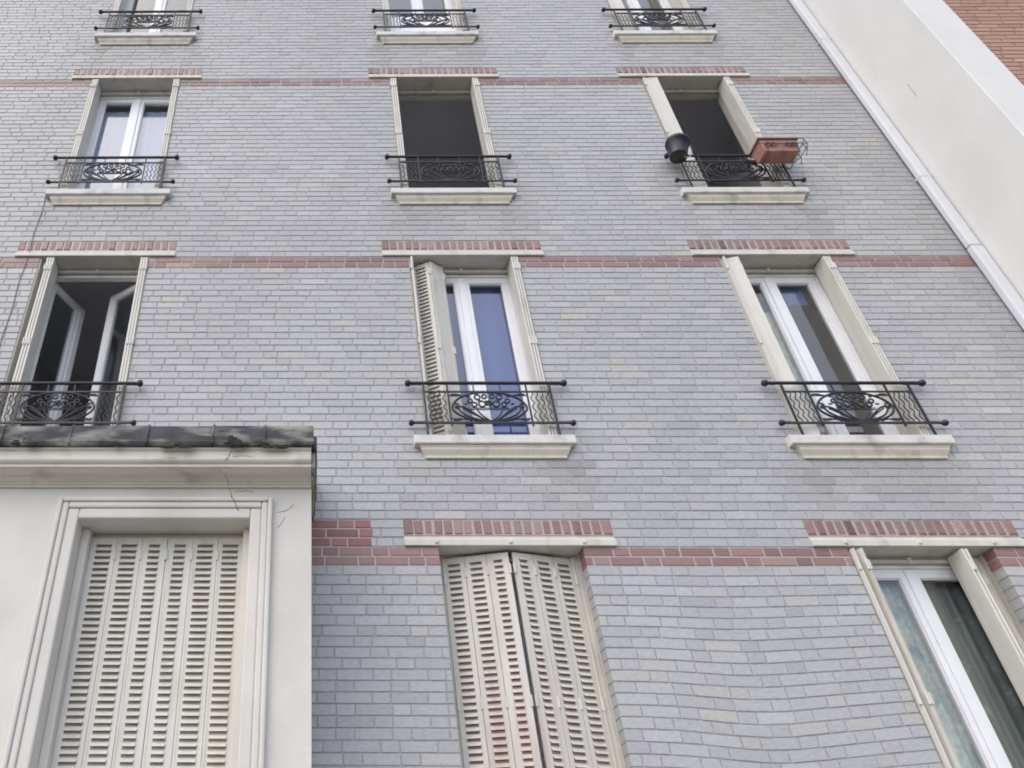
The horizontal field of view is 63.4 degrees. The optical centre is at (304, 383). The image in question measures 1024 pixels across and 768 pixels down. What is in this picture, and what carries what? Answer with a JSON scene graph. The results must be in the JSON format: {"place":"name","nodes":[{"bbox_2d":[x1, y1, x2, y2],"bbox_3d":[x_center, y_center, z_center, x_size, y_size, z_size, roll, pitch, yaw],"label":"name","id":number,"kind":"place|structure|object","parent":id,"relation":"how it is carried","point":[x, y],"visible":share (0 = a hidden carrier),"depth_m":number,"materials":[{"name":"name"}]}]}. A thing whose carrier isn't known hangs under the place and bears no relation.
{"place":"outdoors","nodes":[
{"label":"outdoors","id":0,"kind":"place"},
{"bbox_2d":[832,385,859,434],"bbox_3d":[4.458,0.273,6.665,0.365,0.651,0.366,-30,-46,34],"label":"potted plant","id":1,"kind":"object","parent":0,"point":[852,429],"visible":0.06,"depth_m":6.50,"materials":[{"name":"plant"}]},
{"bbox_2d":[788,0,1023,330],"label":"neighbouring building","id":2,"kind":"structure","parent":0,"point":[942,81],"depth_m":7.64,"materials":[{"name":"white paint"}]},
{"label":"pavement","id":3,"kind":"structure","parent":0,"visible":0},
{"bbox_2d":[0,424,316,767],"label":"building","id":4,"kind":"structure","parent":3,"relation":"on","point":[155,596],"depth_m":4.78,"materials":[{"name":"paint"}]},
{"bbox_2d":[0,0,1023,767],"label":"apartment building","id":5,"kind":"structure","parent":3,"relation":"on","point":[674,528],"depth_m":6.64,"materials":[{"name":"brick"}]},
{"bbox_2d":[0,196,45,343],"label":"cable","id":6,"kind":"object","parent":5,"relation":"attached to","point":[22,272],"visible":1,"depth_m":7.08,"materials":[{"name":"rubber"}]},
{"bbox_2d":[17,274,137,425],"bbox_3d":[-1.924,-0.095,6.980,1.000,1.998,0.481,0,-37,0],"label":"window","id":7,"kind":"structure","parent":5,"relation":"in","point":[78,313],"depth_m":7.35,"materials":[{"name":"white paint"}]},
{"bbox_2d":[75,95,170,188],"bbox_3d":[-1.912,-2.511,8.543,1.000,1.998,0.073,0,-37,0],"label":"window","id":8,"kind":"structure","parent":5,"relation":"in","point":[137,103],"depth_m":8.83,"materials":[{"name":"white paint"}]},
{"bbox_2d":[85,112,167,188],"bbox_3d":[-1.912,-2.399,8.552,1.040,1.810,0.019,0,-37,0],"label":"curtain","id":9,"kind":"object","parent":5,"relation":"hanging from","point":[112,135],"visible":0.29,"depth_m":8.75,"materials":[{"name":"fabric"}]},
{"bbox_2d":[118,0,167,32],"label":"window","id":10,"kind":"structure","parent":5,"relation":"in","point":[160,4],"depth_m":10.31,"materials":[{"name":"white paint"}]},
{"bbox_2d":[387,0,456,30],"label":"window","id":11,"kind":"structure","parent":5,"relation":"in","point":[415,4],"depth_m":10.08,"materials":[{"name":"white paint"}]},
{"bbox_2d":[398,94,489,186],"bbox_3d":[1.452,-2.516,8.510,1.000,1.998,0.062,0,-37,0],"label":"window","id":12,"kind":"structure","parent":5,"relation":"in","point":[401,97],"depth_m":9.08,"materials":[{"name":"beige paint"}]},
{"bbox_2d":[446,287,528,434],"bbox_3d":[1.438,-0.175,6.849,1.040,1.980,0.023,0,-37,0],"label":"curtain","id":13,"kind":"object","parent":5,"relation":"hanging from","point":[497,355],"visible":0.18,"depth_m":6.94,"materials":[{"name":"blue fabric"}]},
{"bbox_2d":[445,273,541,434],"bbox_3d":[1.438,-0.220,6.788,1.000,1.998,0.073,0,-37,0],"label":"window","id":14,"kind":"structure","parent":5,"relation":"in","point":[461,283],"depth_m":6.92,"materials":[{"name":"white paint"}]},
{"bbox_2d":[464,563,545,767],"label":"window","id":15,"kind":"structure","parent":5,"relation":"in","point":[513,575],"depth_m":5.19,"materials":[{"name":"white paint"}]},
{"bbox_2d":[624,0,683,29],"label":"window","id":16,"kind":"structure","parent":5,"relation":"in","point":[629,3],"depth_m":10.24,"materials":[{"name":"white paint"}]},
{"bbox_2d":[665,133,691,163],"bbox_3d":[3.693,-2.299,7.834,0.241,0.253,0.263,10,-36,8],"label":"hanging pot","id":17,"kind":"object","parent":5,"relation":"hanging from","point":[677,145],"visible":1,"depth_m":7.77,"materials":[{"name":"black plastic"}]},
{"bbox_2d":[665,93,767,186],"bbox_3d":[4.272,-2.517,8.486,1.000,1.998,0.062,0,-37,0],"label":"window","id":18,"kind":"structure","parent":5,"relation":"in","point":[670,96],"depth_m":9.04,"materials":[{"name":"beige paint"}]},
{"bbox_2d":[748,137,807,169],"bbox_3d":[4.668,-2.266,7.796,0.498,0.222,0.260,0,-37,0],"label":"flower trough","id":19,"kind":"object","parent":5,"relation":"attached to","point":[775,150],"visible":1,"depth_m":7.74,"materials":[{"name":"ceramic"}]},
{"bbox_2d":[779,287,807,305],"bbox_3d":[4.502,-0.818,7.293,0.220,0.250,0.019,0,-37,0],"label":"window pane","id":20,"kind":"structure","parent":5,"relation":"hanging from","point":[793,295],"depth_m":7.28,"materials":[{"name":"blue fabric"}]},
{"bbox_2d":[764,312,826,434],"bbox_3d":[3.993,-0.015,6.718,0.510,1.590,0.023,0,-37,0],"label":"curtain","id":21,"kind":"object","parent":5,"relation":"hanging from","point":[794,371],"visible":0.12,"depth_m":6.82,"materials":[{"name":"beige fabric"}]},
{"bbox_2d":[746,273,900,434],"bbox_3d":[4.258,-0.221,6.764,1.000,1.998,0.073,0,-37,0],"label":"window","id":22,"kind":"structure","parent":5,"relation":"in","point":[768,284],"depth_m":6.88,"materials":[{"name":"white paint"}]},
{"bbox_2d":[789,0,1023,329],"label":"drainpipe","id":23,"kind":"object","parent":5,"relation":"attached to","point":[1008,294],"visible":1,"depth_m":7.77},
{"bbox_2d":[878,582,982,767],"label":"curtain","id":24,"kind":"object","parent":5,"relation":"hanging from","point":[958,736],"visible":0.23,"depth_m":5.24,"materials":[{"name":"beige fabric"}]},
{"bbox_2d":[872,564,1023,767],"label":"window","id":25,"kind":"structure","parent":5,"relation":"in","point":[909,578],"depth_m":5.24,"materials":[{"name":"white paint"}]},
{"bbox_2d":[922,582,1023,767],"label":"curtain","id":26,"kind":"object","parent":5,"relation":"hanging from","point":[996,693],"visible":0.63,"depth_m":5.29,"materials":[{"name":"grey fabric"}]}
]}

